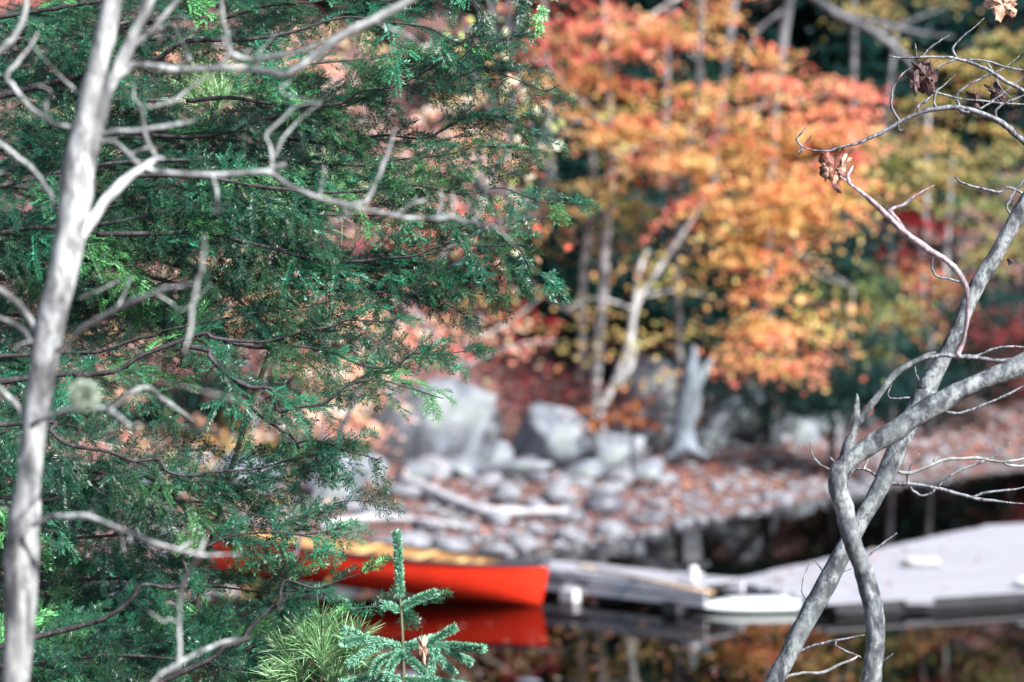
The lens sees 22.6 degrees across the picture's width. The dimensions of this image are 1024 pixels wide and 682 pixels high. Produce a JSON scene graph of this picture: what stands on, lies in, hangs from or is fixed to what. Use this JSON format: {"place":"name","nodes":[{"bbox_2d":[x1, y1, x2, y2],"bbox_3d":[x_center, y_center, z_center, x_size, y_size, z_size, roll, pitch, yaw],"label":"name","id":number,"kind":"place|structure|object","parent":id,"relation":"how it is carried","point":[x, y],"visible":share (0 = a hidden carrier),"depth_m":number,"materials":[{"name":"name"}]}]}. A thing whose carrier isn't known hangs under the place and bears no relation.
{"place":"outdoors","nodes":[
{"label":"outdoors","id":0,"kind":"place"},
{"bbox_2d":[1,54,447,680],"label":"evergreen tree","id":1,"kind":"object","parent":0,"point":[207,90],"visible":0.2,"depth_m":7.49,"materials":[{"name":"green plant"}]},
{"bbox_2d":[0,469,1023,681],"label":"lake water","id":2,"kind":"structure","parent":0,"point":[978,643],"depth_m":30.66,"materials":[{"name":"liquid"}]},
{"bbox_2d":[185,521,549,605],"bbox_3d":[-1.951,2.888,33.048,5.322,0.616,0.941,4,6,25],"label":"canoe","id":3,"kind":"object","parent":2,"relation":"on","point":[465,576],"visible":0.66,"depth_m":32.32,"materials":[{"name":"red plastic"}]},
{"bbox_2d":[383,531,431,546],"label":"beach stone","id":4,"kind":"object","parent":2,"relation":"in","point":[416,538],"visible":0.42,"depth_m":36.81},
{"bbox_2d":[432,535,469,550],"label":"beach stone","id":5,"kind":"object","parent":2,"relation":"in","point":[440,541],"visible":0.64,"depth_m":37.15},
{"bbox_2d":[477,545,512,555],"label":"beach stone","id":6,"kind":"object","parent":2,"relation":"in","point":[500,550],"visible":0.83,"depth_m":36.95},
{"bbox_2d":[553,527,589,544],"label":"beach stone","id":7,"kind":"object","parent":2,"relation":"in","point":[568,536],"visible":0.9,"depth_m":38.29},
{"bbox_2d":[306,623,837,681],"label":"floating leaves","id":8,"kind":"object","parent":2,"relation":"on","point":[637,652],"visible":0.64,"depth_m":28.28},
{"bbox_2d":[544,560,743,613],"bbox_3d":[1.383,3.134,32.435,3.099,0.412,0.960,2,3,39],"label":"gangway","id":9,"kind":"object","parent":2,"relation":"on","point":[667,599],"visible":0.8,"depth_m":32.06,"materials":[{"name":"white wood"}]},
{"bbox_2d":[576,564,714,593],"bbox_3d":[1.619,2.943,31.714,0.169,0.038,2.983,-1,3,-31],"label":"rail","id":10,"kind":"object","parent":9,"relation":"on","point":[648,579],"visible":1,"depth_m":31.61,"materials":[{"name":"grey wood"}]},
{"bbox_2d":[684,566,702,580],"bbox_3d":[2.242,2.881,31.647,0.232,0.200,0.116,1,2,22],"label":"mooring post","id":11,"kind":"object","parent":9,"relation":"on","point":[693,573],"visible":1,"depth_m":31.61,"materials":[{"name":"white plastic"}]},
{"bbox_2d":[697,596,833,611],"bbox_3d":[3.266,3.279,31.673,2.000,0.252,0.620,0,2,-8],"label":"paddle board","id":12,"kind":"object","parent":2,"relation":"on","point":[762,604],"visible":0.73,"depth_m":31.40,"materials":[{"name":"white plastic"}]},
{"bbox_2d":[733,523,1023,613],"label":"dock","id":13,"kind":"object","parent":2,"relation":"on","point":[962,574],"visible":0.81,"depth_m":33.38,"materials":[{"name":"wood"}]},
{"bbox_2d":[764,548,1023,594],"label":"fallen leaves","id":14,"kind":"object","parent":13,"relation":"on","point":[889,583],"visible":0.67,"depth_m":33.48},
{"bbox_2d":[902,557,940,566],"bbox_3d":[5.503,2.969,34.393,0.481,0.110,0.321,0,2,0],"label":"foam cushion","id":15,"kind":"object","parent":13,"relation":"on","point":[921,561],"visible":1,"depth_m":34.25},
{"bbox_2d":[0,0,1023,633],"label":"ground","id":16,"kind":"structure","parent":0,"point":[534,368],"depth_m":50.11,"materials":[{"name":"brown soil"}]},
{"bbox_2d":[0,0,377,681],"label":"evergreen tree","id":17,"kind":"object","parent":16,"relation":"on","point":[8,8],"visible":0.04,"depth_m":9.56,"materials":[{"name":"green plant"}]},
{"bbox_2d":[8,228,403,454],"bbox_3d":[-5.646,0.539,44.279,7.203,4.986,4.392,-1,2,-17],"label":"evergreen bush","id":18,"kind":"object","parent":16,"relation":"on","point":[192,399],"visible":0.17,"depth_m":43.85,"materials":[{"name":"green plant"}]},
{"bbox_2d":[127,443,337,598],"bbox_3d":[-4.275,2.870,35.576,4.312,2.517,7.792,0,2,0],"label":"yellow shrub","id":19,"kind":"object","parent":16,"relation":"on","point":[327,580],"visible":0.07,"depth_m":37.37,"materials":[{"name":"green plant"}]},
{"bbox_2d":[221,453,285,494],"bbox_3d":[-3.991,2.123,40.062,1.010,0.760,0.700,-1,3,-27],"label":"boulder","id":20,"kind":"object","parent":16,"relation":"on","point":[243,465],"visible":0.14,"depth_m":39.92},
{"bbox_2d":[0,0,517,681],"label":"bare tree","id":21,"kind":"object","parent":16,"relation":"on","point":[76,220],"visible":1,"depth_m":4.38,"materials":[{"name":"grey plant"}]},
{"bbox_2d":[0,0,543,480],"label":"salmon maple","id":22,"kind":"object","parent":16,"relation":"on","point":[256,434],"visible":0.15,"depth_m":42.66,"materials":[{"name":"orange plant"}]},
{"bbox_2d":[260,404,332,454],"bbox_3d":[-3.608,1.597,43.582,1.138,1.138,0.930,1,3,33],"label":"boulder","id":23,"kind":"object","parent":16,"relation":"on","point":[321,437],"visible":0.14,"depth_m":43.27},
{"bbox_2d":[0,0,602,681],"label":"hemlock tree","id":24,"kind":"object","parent":16,"relation":"on","point":[62,624],"visible":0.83,"depth_m":6.90,"materials":[{"name":"green plant"}]},
{"bbox_2d":[250,596,399,681],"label":"pine seedling","id":25,"kind":"object","parent":16,"relation":"on","point":[314,637],"visible":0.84,"depth_m":6.74,"materials":[{"name":"green plant"}]},
{"bbox_2d":[303,442,362,502],"bbox_3d":[-2.763,2.067,40.259,0.970,1.002,0.586,-2,3,-38],"label":"boulder","id":26,"kind":"object","parent":16,"relation":"on","point":[328,493],"visible":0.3,"depth_m":40.05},
{"bbox_2d":[340,501,365,512],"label":"beach stone","id":27,"kind":"object","parent":16,"relation":"on","point":[352,506],"visible":0.44,"depth_m":39.21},
{"bbox_2d":[277,0,448,48],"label":"evergreen tree","id":28,"kind":"object","parent":16,"relation":"on","point":[385,43],"visible":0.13,"depth_m":58.76,"materials":[{"name":"green plant"}]},
{"bbox_2d":[353,503,388,523],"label":"beach stone","id":29,"kind":"object","parent":16,"relation":"on","point":[370,510],"visible":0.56,"depth_m":38.54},
{"bbox_2d":[355,452,387,476],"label":"boulder","id":30,"kind":"object","parent":16,"relation":"on","point":[366,467],"visible":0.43,"depth_m":41.90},
{"bbox_2d":[347,380,398,419],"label":"boulder","id":31,"kind":"object","parent":16,"relation":"on","point":[370,416],"visible":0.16,"depth_m":46.95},
{"bbox_2d":[317,514,458,529],"bbox_3d":[-1.899,2.711,38.338,2.234,0.222,0.458,-1,2,-23],"label":"driftwood log","id":32,"kind":"object","parent":16,"relation":"on","point":[370,518],"visible":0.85,"depth_m":38.45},
{"bbox_2d":[384,484,420,500],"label":"beach stone","id":33,"kind":"object","parent":16,"relation":"on","point":[404,492],"visible":0.79,"depth_m":40.65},
{"bbox_2d":[337,530,487,681],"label":"spruce sapling","id":34,"kind":"object","parent":16,"relation":"on","point":[432,645],"visible":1,"depth_m":6.59,"materials":[{"name":"green plant"}]},
{"bbox_2d":[392,461,435,483],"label":"boulder","id":35,"kind":"object","parent":16,"relation":"on","point":[421,471],"visible":0.63,"depth_m":42.07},
{"bbox_2d":[353,377,496,464],"bbox_3d":[-1.499,1.471,44.508,2.365,1.731,1.754,-1,2,-18],"label":"boulder","id":36,"kind":"object","parent":16,"relation":"on","point":[467,417],"visible":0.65,"depth_m":43.98,"materials":[{"name":"stone"}]},
{"bbox_2d":[410,518,439,531],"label":"beach stone","id":37,"kind":"object","parent":16,"relation":"on","point":[425,525],"visible":0.97,"depth_m":38.29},
{"bbox_2d":[275,0,583,652],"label":"aspen sapling","id":38,"kind":"object","parent":16,"relation":"on","point":[470,20],"visible":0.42,"depth_m":16.99,"materials":[{"name":"green plant"}]},
{"bbox_2d":[414,455,451,478],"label":"beach stone","id":39,"kind":"object","parent":16,"relation":"on","point":[438,466],"visible":0.53,"depth_m":43.16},
{"bbox_2d":[353,286,566,391],"bbox_3d":[-0.922,0.576,45.849,3.861,3.176,3.408,1,2,24],"label":"red bush","id":40,"kind":"object","parent":16,"relation":"on","point":[513,350],"visible":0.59,"depth_m":45.48,"materials":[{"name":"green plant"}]},
{"bbox_2d":[446,518,474,530],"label":"beach stone","id":41,"kind":"object","parent":16,"relation":"on","point":[465,525],"visible":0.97,"depth_m":38.69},
{"bbox_2d":[448,456,481,478],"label":"boulder","id":42,"kind":"object","parent":16,"relation":"on","point":[466,467],"visible":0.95,"depth_m":43.27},
{"bbox_2d":[409,0,550,28],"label":"evergreen tree","id":43,"kind":"object","parent":16,"relation":"on","point":[500,15],"visible":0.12,"depth_m":60.53,"materials":[{"name":"green plant"}]},
{"bbox_2d":[398,474,568,515],"bbox_3d":[-0.721,2.453,40.523,3.160,0.493,1.142,1,3,31],"label":"driftwood log","id":44,"kind":"object","parent":16,"relation":"on","point":[442,496],"visible":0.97,"depth_m":40.12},
{"bbox_2d":[472,472,501,484],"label":"beach stone","id":45,"kind":"object","parent":16,"relation":"on","point":[492,477],"visible":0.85,"depth_m":42.79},
{"bbox_2d":[482,404,502,443],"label":"boulder","id":46,"kind":"object","parent":16,"relation":"on","point":[494,428],"visible":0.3,"depth_m":46.54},
{"bbox_2d":[477,438,513,467],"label":"boulder","id":47,"kind":"object","parent":16,"relation":"on","point":[494,450],"visible":0.66,"depth_m":44.38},
{"bbox_2d":[483,509,510,524],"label":"beach stone","id":48,"kind":"object","parent":16,"relation":"on","point":[493,516],"visible":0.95,"depth_m":39.51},
{"bbox_2d":[486,492,520,502],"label":"beach stone","id":49,"kind":"object","parent":16,"relation":"on","point":[507,497],"visible":0.94,"depth_m":41.34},
{"bbox_2d":[493,481,520,493],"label":"beach stone","id":50,"kind":"object","parent":16,"relation":"on","point":[501,487],"visible":0.7,"depth_m":42.10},
{"bbox_2d":[1,380,1023,617],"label":"beach pebbles","id":51,"kind":"object","parent":16,"relation":"on","point":[561,543],"visible":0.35,"depth_m":44.16,"materials":[{"name":"stone"}]},
{"bbox_2d":[474,458,553,480],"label":"boulder","id":52,"kind":"object","parent":16,"relation":"on","point":[508,469],"visible":0.73,"depth_m":43.21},
{"bbox_2d":[4,134,1023,593],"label":"fallen leaves","id":53,"kind":"object","parent":16,"relation":"on","point":[914,464],"visible":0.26,"depth_m":48.30,"materials":[{"name":"plant"}]},
{"bbox_2d":[506,534,539,549],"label":"beach stone","id":54,"kind":"object","parent":16,"relation":"on","point":[517,541],"visible":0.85,"depth_m":37.64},
{"bbox_2d":[522,497,546,507],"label":"beach stone","id":55,"kind":"object","parent":16,"relation":"on","point":[533,502],"visible":0.55,"depth_m":40.64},
{"bbox_2d":[522,525,546,533],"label":"beach stone","id":56,"kind":"object","parent":16,"relation":"on","point":[537,529],"visible":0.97,"depth_m":38.95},
{"bbox_2d":[523,470,551,483],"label":"beach stone","id":57,"kind":"object","parent":16,"relation":"on","point":[542,477],"visible":0.96,"depth_m":43.05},
{"bbox_2d":[539,0,556,263],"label":"grey trunk","id":58,"kind":"object","parent":16,"relation":"on","point":[548,166],"visible":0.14,"depth_m":52.93,"materials":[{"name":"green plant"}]},
{"bbox_2d":[511,402,599,470],"bbox_3d":[0.829,1.820,44.934,1.124,1.490,1.412,-2,3,-41],"label":"boulder","id":59,"kind":"object","parent":16,"relation":"on","point":[548,433],"visible":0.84,"depth_m":44.61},
{"bbox_2d":[544,479,570,488],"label":"beach stone","id":60,"kind":"object","parent":16,"relation":"on","point":[562,483],"visible":0.57,"depth_m":42.63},
{"bbox_2d":[540,487,576,506],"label":"beach stone","id":61,"kind":"object","parent":16,"relation":"on","point":[553,496],"visible":0.75,"depth_m":41.27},
{"bbox_2d":[551,513,580,524],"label":"beach stone","id":62,"kind":"object","parent":16,"relation":"on","point":[567,518],"visible":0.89,"depth_m":39.74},
{"bbox_2d":[449,110,709,406],"bbox_3d":[1.465,-1.317,48.144,4.632,6.235,3.360,1,2,23],"label":"young maple","id":63,"kind":"object","parent":16,"relation":"on","point":[582,291],"visible":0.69,"depth_m":48.45,"materials":[{"name":"orange plant"}]},
{"bbox_2d":[568,476,591,488],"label":"beach stone","id":64,"kind":"object","parent":16,"relation":"on","point":[581,482],"visible":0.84,"depth_m":43.18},
{"bbox_2d":[560,460,604,480],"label":"boulder","id":65,"kind":"object","parent":16,"relation":"on","point":[592,469],"visible":0.82,"depth_m":43.88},
{"bbox_2d":[445,0,752,232],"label":"maple tree","id":66,"kind":"object","parent":16,"relation":"on","point":[573,169],"visible":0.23,"depth_m":55.34,"materials":[{"name":"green plant"}]},
{"bbox_2d":[583,497,620,515],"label":"beach stone","id":67,"kind":"object","parent":16,"relation":"on","point":[604,506],"visible":0.93,"depth_m":40.84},
{"bbox_2d":[582,481,624,495],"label":"beach stone","id":68,"kind":"object","parent":16,"relation":"on","point":[616,487],"visible":0.55,"depth_m":42.60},
{"bbox_2d":[460,328,747,452],"bbox_3d":[1.523,0.995,46.441,5.756,2.423,3.140,-1,2,-16],"label":"wine bush","id":69,"kind":"object","parent":16,"relation":"on","point":[539,397],"visible":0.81,"depth_m":46.18,"materials":[{"name":"red plant"}]},
{"bbox_2d":[396,170,813,410],"bbox_3d":[1.884,-1.031,51.504,7.170,4.966,5.874,-1,3,-25],"label":"evergreen bush","id":70,"kind":"object","parent":16,"relation":"on","point":[567,273],"visible":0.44,"depth_m":50.91,"materials":[{"name":"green plant"}]},
{"bbox_2d":[586,489,625,509],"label":"beach stone","id":71,"kind":"object","parent":16,"relation":"on","point":[599,493],"visible":0.43,"depth_m":41.83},
{"bbox_2d":[593,519,624,537],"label":"beach stone","id":72,"kind":"object","parent":16,"relation":"on","point":[611,528],"visible":0.84,"depth_m":39.27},
{"bbox_2d":[561,397,666,480],"bbox_3d":[1.779,1.828,44.468,1.831,1.680,1.016,1,2,19],"label":"rust fern","id":73,"kind":"object","parent":16,"relation":"on","point":[626,419],"visible":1,"depth_m":44.44,"materials":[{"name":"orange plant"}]},
{"bbox_2d":[589,432,645,469],"bbox_3d":[1.869,2.042,45.792,1.062,0.816,0.833,0,2,0],"label":"boulder","id":74,"kind":"object","parent":16,"relation":"on","point":[612,449],"visible":0.58,"depth_m":45.63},
{"bbox_2d":[601,467,633,486],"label":"beach stone","id":75,"kind":"object","parent":16,"relation":"on","point":[625,476],"visible":0.7,"depth_m":44.07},
{"bbox_2d":[488,186,755,431],"bbox_3d":[1.931,-0.193,45.786,4.758,5.172,2.538,0,2,0],"label":"young maple","id":76,"kind":"object","parent":16,"relation":"on","point":[623,370],"visible":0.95,"depth_m":45.93,"materials":[{"name":"plant"}]},
{"bbox_2d":[512,0,736,161],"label":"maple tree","id":77,"kind":"object","parent":16,"relation":"on","point":[644,7],"visible":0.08,"depth_m":58.67,"materials":[{"name":"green plant"}]},
{"bbox_2d":[606,410,644,434],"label":"boulder","id":78,"kind":"object","parent":16,"relation":"on","point":[613,430],"visible":0.2,"depth_m":48.07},
{"bbox_2d":[469,0,816,432],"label":"maple tree","id":79,"kind":"object","parent":16,"relation":"on","point":[610,130],"visible":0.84,"depth_m":47.17,"materials":[{"name":"orange plant"}]},
{"bbox_2d":[629,457,664,481],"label":"boulder","id":80,"kind":"object","parent":16,"relation":"on","point":[649,469],"visible":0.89,"depth_m":44.91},
{"bbox_2d":[639,509,666,522],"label":"beach stone","id":81,"kind":"object","parent":16,"relation":"on","point":[659,515],"visible":0.84,"depth_m":40.93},
{"bbox_2d":[640,499,667,507],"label":"beach stone","id":82,"kind":"object","parent":16,"relation":"on","point":[657,503],"visible":0.9,"depth_m":42.46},
{"bbox_2d":[634,414,674,452],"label":"boulder","id":83,"kind":"object","parent":16,"relation":"on","point":[657,440],"visible":0.66,"depth_m":47.76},
{"bbox_2d":[612,356,704,419],"bbox_3d":[2.759,1.284,50.020,1.382,2.015,1.677,2,3,41],"label":"boulder","id":84,"kind":"object","parent":16,"relation":"on","point":[665,407],"visible":0.22,"depth_m":49.63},
{"bbox_2d":[656,0,670,339],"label":"grey trunk","id":85,"kind":"object","parent":16,"relation":"on","point":[666,77],"visible":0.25,"depth_m":53.94,"materials":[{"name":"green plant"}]},
{"bbox_2d":[663,345,712,461],"bbox_3d":[2.988,1.057,43.531,0.869,1.965,0.561,0,2,0],"label":"dead stump","id":86,"kind":"object","parent":16,"relation":"on","point":[692,378],"visible":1,"depth_m":43.45,"materials":[{"name":"grey wood"}]},
{"bbox_2d":[694,422,728,447],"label":"boulder","id":87,"kind":"object","parent":16,"relation":"on","point":[709,434],"visible":0.89,"depth_m":49.51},
{"bbox_2d":[701,377,724,407],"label":"boulder","id":88,"kind":"object","parent":16,"relation":"on","point":[705,403],"visible":0.2,"depth_m":52.51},
{"bbox_2d":[707,0,738,346],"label":"grey trunk","id":89,"kind":"object","parent":16,"relation":"on","point":[725,65],"visible":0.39,"depth_m":54.91,"materials":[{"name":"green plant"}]},
{"bbox_2d":[700,379,779,444],"bbox_3d":[4.518,1.439,50.668,1.598,1.441,1.253,0,2,0],"label":"boulder","id":90,"kind":"object","parent":16,"relation":"on","point":[718,416],"visible":0.43,"depth_m":50.26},
{"bbox_2d":[672,0,842,240],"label":"maple tree","id":91,"kind":"object","parent":16,"relation":"on","point":[770,35],"visible":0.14,"depth_m":58.80,"materials":[{"name":"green plant"}]},
{"bbox_2d":[757,491,776,501],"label":"beach stone","id":92,"kind":"object","parent":16,"relation":"on","point":[766,496],"visible":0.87,"depth_m":44.31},
{"bbox_2d":[759,428,783,444],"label":"boulder","id":93,"kind":"object","parent":16,"relation":"on","point":[777,439],"visible":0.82,"depth_m":50.50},
{"bbox_2d":[620,0,929,467],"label":"maple tree","id":94,"kind":"object","parent":16,"relation":"on","point":[803,190],"visible":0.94,"depth_m":45.97,"materials":[{"name":"orange plant"}]},
{"bbox_2d":[779,414,819,445],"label":"boulder","id":95,"kind":"object","parent":16,"relation":"on","point":[807,431],"visible":0.55,"depth_m":51.41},
{"bbox_2d":[651,231,962,438],"bbox_3d":[5.575,0.310,47.981,5.942,4.784,3.906,0,2,0],"label":"olive bush","id":96,"kind":"object","parent":16,"relation":"on","point":[852,289],"visible":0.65,"depth_m":48.29,"materials":[{"name":"green plant"}]},
{"bbox_2d":[591,165,1023,425],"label":"evergreen bush","id":97,"kind":"object","parent":16,"relation":"on","point":[850,243],"visible":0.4,"depth_m":51.63,"materials":[{"name":"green plant"}]},
{"bbox_2d":[805,413,843,436],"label":"boulder","id":98,"kind":"object","parent":16,"relation":"on","point":[820,427],"visible":0.21,"depth_m":52.94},
{"bbox_2d":[629,0,1023,357],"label":"evergreen tree","id":99,"kind":"object","parent":16,"relation":"on","point":[957,28],"visible":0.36,"depth_m":58.43,"materials":[{"name":"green plant"}]},
{"bbox_2d":[653,307,1021,478],"bbox_3d":[5.879,1.036,47.425,7.225,3.466,5.198,0,2,0],"label":"evergreen bush","id":100,"kind":"object","parent":16,"relation":"on","point":[828,402],"visible":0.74,"depth_m":47.06,"materials":[{"name":"green plant"}]},
{"bbox_2d":[741,0,954,449],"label":"dead tree","id":101,"kind":"object","parent":16,"relation":"on","point":[853,20],"visible":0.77,"depth_m":49.95,"materials":[{"name":"wood"}]},
{"bbox_2d":[843,0,856,410],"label":"grey trunk","id":102,"kind":"object","parent":16,"relation":"on","point":[853,66],"visible":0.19,"depth_m":53.95,"materials":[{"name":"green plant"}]},
{"bbox_2d":[761,0,954,381],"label":"evergreen tree","id":103,"kind":"object","parent":16,"relation":"on","point":[825,50],"visible":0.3,"depth_m":57.25,"materials":[{"name":"green plant"}]},
{"bbox_2d":[784,0,973,293],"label":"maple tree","id":104,"kind":"object","parent":16,"relation":"on","point":[906,206],"depth_m":62.23,"materials":[{"name":"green plant"}]},
{"bbox_2d":[764,0,1023,681],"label":"bare sapling","id":105,"kind":"object","parent":16,"relation":"on","point":[923,78],"visible":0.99,"depth_m":6.69,"materials":[{"name":"grey plant"}]},
{"bbox_2d":[807,311,1023,428],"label":"evergreen bush","id":106,"kind":"object","parent":16,"relation":"on","point":[967,350],"visible":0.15,"depth_m":55.18,"materials":[{"name":"green plant"}]},
{"bbox_2d":[809,143,1023,681],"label":"bare sapling","id":107,"kind":"object","parent":16,"relation":"on","point":[905,423],"visible":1,"depth_m":5.99,"materials":[{"name":"grey plant"}]},
{"bbox_2d":[811,0,1023,424],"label":"gold tree","id":108,"kind":"object","parent":16,"relation":"on","point":[886,163],"visible":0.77,"depth_m":53.03,"materials":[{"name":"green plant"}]},
{"bbox_2d":[907,106,930,404],"bbox_3d":[9.071,-1.653,56.944,0.629,7.139,0.397,-1,3,-27],"label":"pale trunk","id":109,"kind":"object","parent":16,"relation":"on","point":[927,123],"visible":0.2,"depth_m":56.94,"materials":[{"name":"grey plant"}]},
{"bbox_2d":[847,206,1023,439],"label":"red maple","id":110,"kind":"object","parent":16,"relation":"on","point":[929,311],"visible":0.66,"depth_m":53.76,"materials":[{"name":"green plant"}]},
{"bbox_2d":[858,0,1023,405],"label":"evergreen tree","id":111,"kind":"object","parent":16,"relation":"on","point":[956,200],"visible":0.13,"depth_m":59.15,"materials":[{"name":"green plant"}]},
{"bbox_2d":[937,159,954,416],"bbox_3d":[9.705,-1.091,57.508,0.534,5.968,0.255,-2,3,-40],"label":"pale trunk","id":112,"kind":"object","parent":16,"relation":"on","point":[945,251],"visible":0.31,"depth_m":57.44,"materials":[{"name":"grey plant"}]},
{"bbox_2d":[956,4,1023,370],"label":"evergreen tree","id":113,"kind":"object","parent":16,"relation":"on","point":[1017,288],"visible":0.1,"depth_m":61.45,"materials":[{"name":"green plant"}]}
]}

